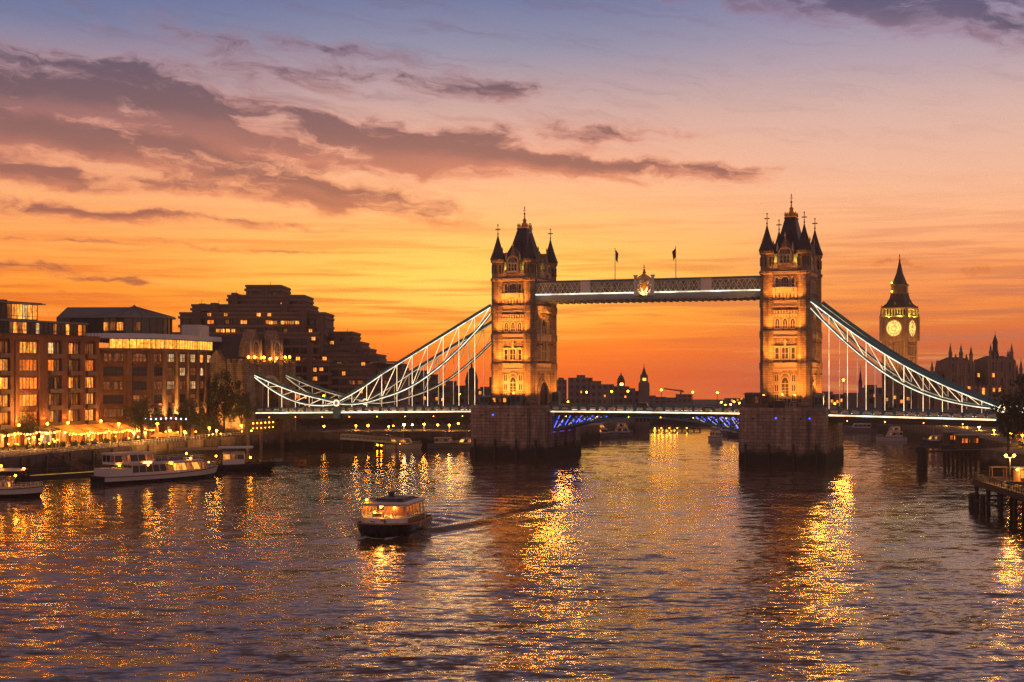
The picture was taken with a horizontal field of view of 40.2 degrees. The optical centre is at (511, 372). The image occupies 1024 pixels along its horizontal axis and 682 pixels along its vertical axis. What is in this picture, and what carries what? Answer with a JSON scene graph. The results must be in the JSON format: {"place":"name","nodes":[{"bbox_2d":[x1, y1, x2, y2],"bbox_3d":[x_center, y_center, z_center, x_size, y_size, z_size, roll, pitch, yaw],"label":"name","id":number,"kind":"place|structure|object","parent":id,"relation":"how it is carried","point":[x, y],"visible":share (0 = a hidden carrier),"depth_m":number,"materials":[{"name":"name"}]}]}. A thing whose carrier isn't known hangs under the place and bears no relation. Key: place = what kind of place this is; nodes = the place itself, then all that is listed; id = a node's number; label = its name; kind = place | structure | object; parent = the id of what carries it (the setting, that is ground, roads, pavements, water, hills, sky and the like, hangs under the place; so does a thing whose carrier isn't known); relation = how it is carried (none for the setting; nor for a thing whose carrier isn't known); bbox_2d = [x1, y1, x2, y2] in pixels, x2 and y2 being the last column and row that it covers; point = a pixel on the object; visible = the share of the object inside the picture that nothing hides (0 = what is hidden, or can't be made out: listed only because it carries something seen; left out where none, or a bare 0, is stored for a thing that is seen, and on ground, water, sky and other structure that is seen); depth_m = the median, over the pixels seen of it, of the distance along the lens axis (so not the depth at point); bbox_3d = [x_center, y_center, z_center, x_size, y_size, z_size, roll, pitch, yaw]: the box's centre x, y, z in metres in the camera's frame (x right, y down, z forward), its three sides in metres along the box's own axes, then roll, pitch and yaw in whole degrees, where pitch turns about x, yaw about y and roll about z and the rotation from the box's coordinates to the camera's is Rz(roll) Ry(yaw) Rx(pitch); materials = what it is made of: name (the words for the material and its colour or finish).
{"place":"outdoors","nodes":[
{"label":"outdoors","id":0,"kind":"place"},
{"bbox_2d":[0,415,653,477],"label":"quay","id":1,"kind":"structure","parent":0,"point":[316,436],"depth_m":454.01,"materials":[{"name":"stone"}]},
{"bbox_2d":[18,412,38,442],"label":"tree","id":2,"kind":"object","parent":1,"relation":"on","point":[28,427],"visible":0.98,"depth_m":371.54,"materials":[{"name":"green plant"}]},
{"bbox_2d":[0,299,101,447],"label":"apartment block","id":3,"kind":"structure","parent":1,"relation":"on","point":[49,374],"depth_m":380.13,"materials":[{"name":"brown brick"}]},
{"bbox_2d":[0,412,7,424],"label":"window","id":4,"kind":"structure","parent":3,"relation":"in","point":[3,415],"depth_m":365.97,"materials":[{"name":"orange"}]},
{"bbox_2d":[0,395,7,406],"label":"window","id":5,"kind":"structure","parent":3,"relation":"in","point":[3,398],"depth_m":366.01,"materials":[{"name":"orange"}]},
{"bbox_2d":[0,377,7,389],"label":"window","id":6,"kind":"structure","parent":3,"relation":"in","point":[3,380],"depth_m":365.97,"materials":[{"name":"yellow"}]},
{"bbox_2d":[0,359,7,370],"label":"window","id":7,"kind":"structure","parent":3,"relation":"in","point":[3,362],"depth_m":366.10,"materials":[{"name":"orange"}]},
{"bbox_2d":[0,341,7,352],"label":"window","id":8,"kind":"structure","parent":3,"relation":"in","point":[3,344],"depth_m":366.10,"materials":[{"name":"brown"}]},
{"bbox_2d":[7,432,20,446],"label":"window","id":9,"kind":"structure","parent":3,"relation":"in","point":[18,436],"depth_m":368.03,"materials":[{"name":"orange"}]},
{"bbox_2d":[20,411,36,423],"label":"window","id":10,"kind":"structure","parent":3,"relation":"in","point":[33,412],"depth_m":374.74,"materials":[{"name":"orange"}]},
{"bbox_2d":[20,394,36,406],"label":"window","id":11,"kind":"structure","parent":3,"relation":"in","point":[25,399],"depth_m":374.46,"materials":[{"name":"orange"}]},
{"bbox_2d":[20,377,36,388],"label":"window","id":12,"kind":"structure","parent":3,"relation":"in","point":[25,382],"depth_m":374.46,"materials":[{"name":"orange"}]},
{"bbox_2d":[20,359,36,370],"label":"window","id":13,"kind":"structure","parent":3,"relation":"in","point":[25,364],"depth_m":374.46,"materials":[{"name":"orange"}]},
{"bbox_2d":[20,341,36,353],"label":"window","id":14,"kind":"structure","parent":3,"relation":"in","point":[25,347],"depth_m":374.46,"materials":[{"name":"yellow"}]},
{"bbox_2d":[24,431,36,445],"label":"window","id":15,"kind":"structure","parent":3,"relation":"in","point":[33,441],"depth_m":374.33,"materials":[{"name":"orange"}]},
{"bbox_2d":[40,430,51,442],"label":"window","id":16,"kind":"structure","parent":3,"relation":"in","point":[46,437],"depth_m":379.53,"materials":[{"name":"grey"}]},
{"bbox_2d":[48,411,53,422],"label":"window","id":17,"kind":"structure","parent":3,"relation":"in","point":[50,413],"depth_m":382.32,"materials":[{"name":"orange"}]},
{"bbox_2d":[48,394,53,405],"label":"window","id":18,"kind":"structure","parent":3,"relation":"in","point":[50,396],"depth_m":382.36,"materials":[{"name":"brown"}]},
{"bbox_2d":[48,377,53,388],"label":"window","id":19,"kind":"structure","parent":3,"relation":"in","point":[50,379],"depth_m":382.36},
{"bbox_2d":[48,359,53,370],"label":"window","id":20,"kind":"structure","parent":3,"relation":"in","point":[50,361],"depth_m":382.36,"materials":[{"name":"orange"}]},
{"bbox_2d":[48,342,53,353],"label":"window","id":21,"kind":"structure","parent":3,"relation":"in","point":[50,344],"depth_m":382.36,"materials":[{"name":"grey"}]},
{"bbox_2d":[54,410,59,421],"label":"window","id":22,"kind":"structure","parent":3,"relation":"in","point":[56,413],"depth_m":384.84,"materials":[{"name":"brown"}]},
{"bbox_2d":[54,377,59,388],"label":"window","id":23,"kind":"structure","parent":3,"relation":"in","point":[56,379],"depth_m":384.47,"materials":[{"name":"brown"}]},
{"bbox_2d":[54,342,59,353],"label":"window","id":24,"kind":"structure","parent":3,"relation":"in","point":[56,344],"depth_m":384.52,"materials":[{"name":"brown"}]},
{"bbox_2d":[55,430,66,443],"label":"window","id":25,"kind":"structure","parent":3,"relation":"in","point":[63,433],"depth_m":385.03,"materials":[{"name":"orange"}]},
{"bbox_2d":[86,409,93,420],"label":"window","id":26,"kind":"structure","parent":3,"relation":"in","point":[89,412],"depth_m":396.96,"materials":[{"name":"orange"}]},
{"bbox_2d":[86,393,93,404],"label":"window","id":27,"kind":"structure","parent":3,"relation":"in","point":[89,396],"depth_m":396.96,"materials":[{"name":"orange"}]},
{"bbox_2d":[86,377,93,387],"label":"window","id":28,"kind":"structure","parent":3,"relation":"in","point":[89,380],"depth_m":397.16,"materials":[{"name":"orange"}]},
{"bbox_2d":[86,360,93,370],"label":"window","id":29,"kind":"structure","parent":3,"relation":"in","point":[89,363],"depth_m":397.16,"materials":[{"name":"orange"}]},
{"bbox_2d":[86,343,93,354],"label":"window","id":30,"kind":"structure","parent":3,"relation":"in","point":[89,346],"depth_m":397.01,"materials":[{"name":"brown"}]},
{"bbox_2d":[15,449,86,470],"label":"gangway","id":31,"kind":"object","parent":1,"relation":"on","point":[68,462],"visible":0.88,"depth_m":339.63,"materials":[{"name":"metal"}]},
{"bbox_2d":[52,424,86,434],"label":"awning","id":32,"kind":"object","parent":1,"relation":"on","point":[69,429],"visible":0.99,"depth_m":382.51,"materials":[{"name":"fabric"}]},
{"bbox_2d":[69,424,104,437],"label":"awning","id":33,"kind":"object","parent":1,"relation":"on","point":[86,428],"visible":0.94,"depth_m":389.03,"materials":[{"name":"fabric"}]},
{"bbox_2d":[89,423,120,437],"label":"awning","id":34,"kind":"object","parent":1,"relation":"on","point":[103,426],"visible":0.88,"depth_m":395.71,"materials":[{"name":"fabric"}]},
{"bbox_2d":[70,428,154,445],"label":"festoon light","id":35,"kind":"object","parent":1,"relation":"on","point":[106,432],"visible":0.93,"depth_m":389.32,"materials":[{"name":"glass"}]},
{"bbox_2d":[106,422,135,438],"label":"awning","id":36,"kind":"object","parent":1,"relation":"on","point":[122,426],"visible":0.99,"depth_m":402.15,"materials":[{"name":"fabric"}]},
{"bbox_2d":[0,432,244,457],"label":"quay railing","id":37,"kind":"object","parent":1,"relation":"on","point":[93,446],"visible":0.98,"depth_m":369.29,"materials":[{"name":"metal"}]},
{"bbox_2d":[56,305,221,440],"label":"office block","id":38,"kind":"structure","parent":1,"relation":"on","point":[148,352],"depth_m":414.91,"materials":[{"name":"beige brick"}]},
{"bbox_2d":[103,408,122,416],"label":"window","id":39,"kind":"structure","parent":38,"relation":"in","point":[107,412],"depth_m":406.58,"materials":[{"name":"brown"}]},
{"bbox_2d":[103,395,122,403],"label":"window","id":40,"kind":"structure","parent":38,"relation":"in","point":[107,399],"depth_m":406.58,"materials":[{"name":"glass"}]},
{"bbox_2d":[103,381,122,389],"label":"window","id":41,"kind":"structure","parent":38,"relation":"in","point":[105,383],"depth_m":406.58,"materials":[{"name":"brown"}]},
{"bbox_2d":[103,367,122,375],"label":"window","id":42,"kind":"structure","parent":38,"relation":"in","point":[107,371],"depth_m":406.58,"materials":[{"name":"glass"}]},
{"bbox_2d":[103,353,122,361],"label":"window","id":43,"kind":"structure","parent":38,"relation":"in","point":[107,357],"depth_m":406.58,"materials":[{"name":"brown"}]},
{"bbox_2d":[132,381,146,389],"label":"window","id":44,"kind":"structure","parent":38,"relation":"in","point":[136,385],"depth_m":409.07,"materials":[{"name":"glass"}]},
{"bbox_2d":[132,367,146,375],"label":"window","id":45,"kind":"structure","parent":38,"relation":"in","point":[136,371],"depth_m":409.07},
{"bbox_2d":[132,353,146,361],"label":"window","id":46,"kind":"structure","parent":38,"relation":"in","point":[136,357],"depth_m":409.07,"materials":[{"name":"brown"}]},
{"bbox_2d":[154,381,161,389],"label":"window","id":47,"kind":"structure","parent":38,"relation":"in","point":[157,384],"depth_m":413.53,"materials":[{"name":"brown"}]},
{"bbox_2d":[154,367,161,375],"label":"window","id":48,"kind":"structure","parent":38,"relation":"in","point":[157,370],"depth_m":413.53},
{"bbox_2d":[121,394,164,441],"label":"tree","id":49,"kind":"object","parent":1,"relation":"on","point":[137,418],"visible":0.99,"depth_m":399.03,"materials":[{"name":"green plant"}]},
{"bbox_2d":[174,398,205,439],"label":"tree","id":50,"kind":"object","parent":1,"relation":"on","point":[186,414],"visible":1,"depth_m":410.88,"materials":[{"name":"green plant"}]},
{"bbox_2d":[196,415,215,434],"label":"tree","id":51,"kind":"object","parent":1,"relation":"on","point":[204,421],"visible":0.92,"depth_m":419.32,"materials":[{"name":"green plant"}]},
{"bbox_2d":[203,367,241,435],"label":"tree","id":52,"kind":"object","parent":1,"relation":"on","point":[220,397],"visible":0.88,"depth_m":435.15,"materials":[{"name":"green plant"}]},
{"bbox_2d":[223,386,253,436],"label":"tree","id":53,"kind":"object","parent":1,"relation":"on","point":[242,407],"visible":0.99,"depth_m":430.46,"materials":[{"name":"green plant"}]},
{"bbox_2d":[172,281,408,425],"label":"hotel","id":54,"kind":"structure","parent":1,"relation":"on","point":[319,350],"depth_m":531.61,"materials":[{"name":"brown"}]},
{"bbox_2d":[296,419,317,428],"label":"tree","id":55,"kind":"object","parent":1,"relation":"on","point":[306,422],"visible":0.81,"depth_m":493.85,"materials":[{"name":"green plant"}]},
{"bbox_2d":[325,418,355,427],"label":"tree","id":56,"kind":"object","parent":1,"relation":"on","point":[337,421],"visible":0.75,"depth_m":494.27,"materials":[{"name":"green plant"}]},
{"bbox_2d":[356,418,383,427],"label":"tree","id":57,"kind":"object","parent":1,"relation":"on","point":[370,421],"visible":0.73,"depth_m":494.96,"materials":[{"name":"green plant"}]},
{"bbox_2d":[373,418,397,427],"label":"tree","id":58,"kind":"object","parent":1,"relation":"on","point":[385,420],"visible":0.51,"depth_m":502.50,"materials":[{"name":"green plant"}]},
{"bbox_2d":[389,418,418,427],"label":"tree","id":59,"kind":"object","parent":1,"relation":"on","point":[404,420],"visible":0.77,"depth_m":495.78,"materials":[{"name":"green plant"}]},
{"bbox_2d":[408,370,437,405],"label":"building","id":60,"kind":"structure","parent":1,"relation":"on","point":[421,399],"depth_m":620.00,"materials":[{"name":"grey"}]},
{"bbox_2d":[422,418,447,427],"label":"tree","id":61,"kind":"object","parent":1,"relation":"on","point":[437,420],"visible":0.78,"depth_m":496.61,"materials":[{"name":"green plant"}]},
{"bbox_2d":[439,381,464,408],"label":"building","id":62,"kind":"structure","parent":1,"relation":"on","point":[448,392],"depth_m":650.00,"materials":[{"name":"grey"}]},
{"bbox_2d":[451,418,470,427],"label":"tree","id":63,"kind":"object","parent":1,"relation":"on","point":[463,421],"visible":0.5,"depth_m":498.56,"materials":[{"name":"green plant"}]},
{"bbox_2d":[464,363,481,408],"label":"domed building","id":64,"kind":"structure","parent":1,"relation":"on","point":[475,392],"depth_m":641.98,"materials":[{"name":"grey"}]},
{"bbox_2d":[480,377,490,395],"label":"building","id":65,"kind":"structure","parent":1,"relation":"on","point":[487,391],"depth_m":660.00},
{"bbox_2d":[0,422,1023,681],"bbox_3d":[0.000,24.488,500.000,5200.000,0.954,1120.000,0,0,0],"label":"river water","id":66,"kind":"structure","parent":0,"point":[668,556],"depth_m":173.50,"materials":[{"name":"liquid"}]},
{"bbox_2d":[0,465,43,497],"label":"tour boat","id":67,"kind":"object","parent":66,"relation":"on","point":[9,488],"visible":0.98,"depth_m":275.90,"materials":[{"name":"white paint"}]},
{"bbox_2d":[18,453,116,479],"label":"pontoon","id":68,"kind":"object","parent":66,"relation":"on","point":[47,475],"visible":0.55,"depth_m":329.11,"materials":[{"name":"metal"}]},
{"bbox_2d":[89,444,217,484],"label":"river cruiser","id":69,"kind":"object","parent":66,"relation":"on","point":[139,467],"visible":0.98,"depth_m":314.78,"materials":[{"name":"white paint"}]},
{"bbox_2d":[174,446,275,471],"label":"canopy boat","id":70,"kind":"object","parent":66,"relation":"on","point":[234,460],"visible":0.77,"depth_m":350.32,"materials":[{"name":"white paint"}]},
{"bbox_2d":[270,459,289,464],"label":"dinghy","id":71,"kind":"object","parent":66,"relation":"on","point":[279,462],"visible":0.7,"depth_m":376.19,"materials":[{"name":"grey paint"}]},
{"bbox_2d":[340,432,401,448],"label":"jetty","id":72,"kind":"object","parent":66,"relation":"in","point":[373,440],"visible":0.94,"depth_m":455.76,"materials":[{"name":"paint"}]},
{"bbox_2d":[356,492,433,537],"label":"passenger boat","id":73,"kind":"object","parent":66,"relation":"on","point":[394,517],"visible":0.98,"depth_m":211.67,"materials":[{"name":"white paint"}]},
{"bbox_2d":[383,438,421,448],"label":"launch","id":74,"kind":"object","parent":66,"relation":"on","point":[407,443],"visible":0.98,"depth_m":454.71,"materials":[{"name":"white paint"}]},
{"bbox_2d":[427,437,458,447],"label":"launch","id":75,"kind":"object","parent":66,"relation":"on","point":[441,442],"visible":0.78,"depth_m":460.61,"materials":[{"name":"grey paint"}]},
{"bbox_2d":[450,438,470,447],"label":"launch","id":76,"kind":"object","parent":66,"relation":"on","point":[464,443],"visible":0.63,"depth_m":456.97,"materials":[{"name":"grey paint"}]},
{"bbox_2d":[592,423,618,437],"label":"ferry","id":77,"kind":"object","parent":66,"relation":"on","point":[605,432],"visible":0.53,"depth_m":532.44,"materials":[{"name":"grey paint"}]},
{"bbox_2d":[208,194,1023,464],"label":"bridge","id":78,"kind":"structure","parent":66,"relation":"on","point":[529,292],"depth_m":404.86,"materials":[{"name":"stone"}]},
{"bbox_2d":[479,396,490,404],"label":"kiosk","id":79,"kind":"object","parent":78,"relation":"on","point":[484,400],"visible":0.99,"depth_m":411.69,"materials":[{"name":"paint"}]},
{"bbox_2d":[492,395,509,404],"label":"kiosk","id":80,"kind":"object","parent":78,"relation":"on","point":[497,398],"visible":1,"depth_m":409.52,"materials":[{"name":"metal"}]},
{"bbox_2d":[510,394,522,405],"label":"kiosk","id":81,"kind":"object","parent":78,"relation":"on","point":[516,398],"visible":1,"depth_m":407.61,"materials":[{"name":"paint"}]},
{"bbox_2d":[552,392,560,404],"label":"kiosk","id":82,"kind":"object","parent":78,"relation":"on","point":[556,398],"visible":0.99,"depth_m":417.17,"materials":[{"name":"paint"}]},
{"bbox_2d":[744,392,772,407],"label":"kiosk","id":83,"kind":"object","parent":78,"relation":"on","point":[753,398],"visible":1,"depth_m":381.42,"materials":[{"name":"concrete"}]},
{"bbox_2d":[776,400,784,407],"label":"kiosk","id":84,"kind":"object","parent":78,"relation":"on","point":[780,403],"visible":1,"depth_m":379.72,"materials":[{"name":"metal"}]},
{"bbox_2d":[813,393,824,407],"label":"kiosk","id":85,"kind":"object","parent":78,"relation":"on","point":[818,399],"visible":0.98,"depth_m":381.60,"materials":[{"name":"paint"}]},
{"bbox_2d":[615,423,632,435],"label":"ferry","id":86,"kind":"object","parent":66,"relation":"on","point":[622,429],"visible":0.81,"depth_m":545.44,"materials":[{"name":"grey paint"}]},
{"bbox_2d":[635,418,649,429],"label":"mooring dolphin","id":87,"kind":"object","parent":66,"relation":"in","point":[642,423],"visible":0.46,"depth_m":606.00},
{"bbox_2d":[649,427,700,430],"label":"jetty","id":88,"kind":"object","parent":66,"relation":"in","point":[675,428],"visible":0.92,"depth_m":596.10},
{"bbox_2d":[708,426,722,441],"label":"motor cruiser","id":89,"kind":"object","parent":66,"relation":"on","point":[716,434],"visible":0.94,"depth_m":506.07,"materials":[{"name":"white paint"}]},
{"bbox_2d":[843,423,877,431],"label":"launch","id":90,"kind":"object","parent":66,"relation":"on","point":[860,427],"visible":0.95,"depth_m":586.58,"materials":[{"name":"grey paint"}]},
{"bbox_2d":[875,426,906,440],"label":"motor yacht","id":91,"kind":"object","parent":66,"relation":"on","point":[894,433],"visible":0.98,"depth_m":507.03,"materials":[{"name":"white paint"}]},
{"bbox_2d":[916,443,927,469],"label":"mooring dolphin","id":92,"kind":"object","parent":66,"relation":"in","point":[922,457],"visible":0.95,"depth_m":355.86,"materials":[{"name":"wood"}]},
{"bbox_2d":[922,435,942,444],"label":"launch","id":93,"kind":"object","parent":66,"relation":"on","point":[933,440],"visible":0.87,"depth_m":478.29,"materials":[{"name":"white paint"}]},
{"bbox_2d":[925,443,1018,467],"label":"timber jetty","id":94,"kind":"object","parent":66,"relation":"in","point":[963,457],"visible":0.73,"depth_m":362.79,"materials":[{"name":"wood"}]},
{"bbox_2d":[940,431,959,449],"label":"waterside kiosk","id":95,"kind":"object","parent":94,"relation":"on","point":[948,437],"visible":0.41,"depth_m":440.00,"materials":[{"name":"metal"}]},
{"bbox_2d":[951,434,983,454],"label":"waterside kiosk","id":96,"kind":"object","parent":94,"relation":"on","point":[966,438],"visible":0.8,"depth_m":420.00,"materials":[{"name":"metal"}]},
{"bbox_2d":[969,470,1023,520],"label":"riverside pier","id":97,"kind":"structure","parent":66,"relation":"in","point":[998,485],"depth_m":245.60,"materials":[{"name":"metal"}]},
{"bbox_2d":[988,466,1007,479],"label":"shelter","id":98,"kind":"object","parent":97,"relation":"on","point":[1003,467],"visible":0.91,"depth_m":256.24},
{"bbox_2d":[1010,466,1023,481],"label":"pier kiosk","id":99,"kind":"object","parent":97,"relation":"on","point":[1018,473],"visible":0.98,"depth_m":248.89,"materials":[{"name":"metal"}]},
{"bbox_2d":[0,0,1023,398],"label":"sky","id":100,"kind":"structure","parent":0,"point":[362,159],"materials":[{"name":"orange"}]},
{"bbox_2d":[567,399,743,421],"bbox_3d":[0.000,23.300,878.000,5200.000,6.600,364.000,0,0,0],"label":"bank","id":101,"kind":"structure","parent":0,"point":[704,401],"depth_m":888.90,"materials":[{"name":"stone"}]},
{"bbox_2d":[557,378,566,402],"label":"building","id":102,"kind":"structure","parent":101,"relation":"on","point":[562,385],"depth_m":900.00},
{"bbox_2d":[568,375,592,403],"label":"building","id":103,"kind":"structure","parent":101,"relation":"on","point":[578,386],"depth_m":880.00,"materials":[{"name":"grey"}]},
{"bbox_2d":[590,381,613,405],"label":"building","id":104,"kind":"structure","parent":101,"relation":"on","point":[600,393],"depth_m":860.00,"materials":[{"name":"grey"}]},
{"bbox_2d":[614,373,628,403],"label":"domed building","id":105,"kind":"structure","parent":101,"relation":"on","point":[620,389],"depth_m":900.00,"materials":[{"name":"grey"}]},
{"bbox_2d":[626,388,638,403],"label":"building","id":106,"kind":"structure","parent":101,"relation":"on","point":[632,395],"depth_m":890.00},
{"bbox_2d":[638,368,649,403],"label":"clock tower","id":107,"kind":"structure","parent":101,"relation":"on","point":[643,388],"depth_m":877.36,"materials":[{"name":"stone"}]},
{"bbox_2d":[649,395,666,403],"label":"building","id":108,"kind":"structure","parent":101,"relation":"on","point":[653,399],"depth_m":900.00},
{"bbox_2d":[667,397,678,402],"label":"building","id":109,"kind":"structure","parent":101,"relation":"on","point":[672,399],"depth_m":930.00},
{"bbox_2d":[676,394,691,402],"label":"building","id":110,"kind":"structure","parent":101,"relation":"on","point":[685,398],"depth_m":940.00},
{"bbox_2d":[724,397,744,403],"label":"building","id":111,"kind":"structure","parent":101,"relation":"on","point":[741,400],"depth_m":900.00,"materials":[{"name":"brown"}]},
{"bbox_2d":[822,391,844,408],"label":"building","id":112,"kind":"structure","parent":101,"relation":"on","point":[830,398],"depth_m":700.00,"materials":[{"name":"grey"}]},
{"bbox_2d":[844,393,857,410],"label":"building","id":113,"kind":"structure","parent":101,"relation":"on","point":[852,399],"depth_m":695.00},
{"bbox_2d":[843,423,1023,472],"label":"bank","id":114,"kind":"structure","parent":0,"point":[991,456],"depth_m":423.85,"materials":[{"name":"stone"}]},
{"bbox_2d":[858,366,861,407],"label":"church tower","id":115,"kind":"structure","parent":114,"relation":"on","point":[859,390],"depth_m":689.21,"materials":[{"name":"stone"}]},
{"bbox_2d":[861,385,881,412],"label":"building","id":116,"kind":"structure","parent":114,"relation":"on","point":[871,396],"depth_m":660.00,"materials":[{"name":"grey"}]},
{"bbox_2d":[876,394,914,413],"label":"building","id":117,"kind":"structure","parent":114,"relation":"on","point":[899,401],"depth_m":600.00,"materials":[{"name":"grey"}]},
{"bbox_2d":[874,254,919,413],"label":"clock tower","id":118,"kind":"structure","parent":114,"relation":"on","point":[899,325],"depth_m":616.85,"materials":[{"name":"stone"}]},
{"bbox_2d":[917,335,1023,415],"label":"palace","id":119,"kind":"structure","parent":114,"relation":"on","point":[993,372],"depth_m":559.40,"materials":[{"name":"stone"}]},
{"bbox_2d":[988,374,1023,436],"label":"tree","id":120,"kind":"object","parent":114,"relation":"on","point":[1015,411],"visible":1,"depth_m":345.32,"materials":[{"name":"green plant"}]},
{"bbox_2d":[995,400,1022,450],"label":"tree","id":121,"kind":"object","parent":114,"relation":"on","point":[1008,434],"visible":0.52,"depth_m":351.57,"materials":[{"name":"green plant"}]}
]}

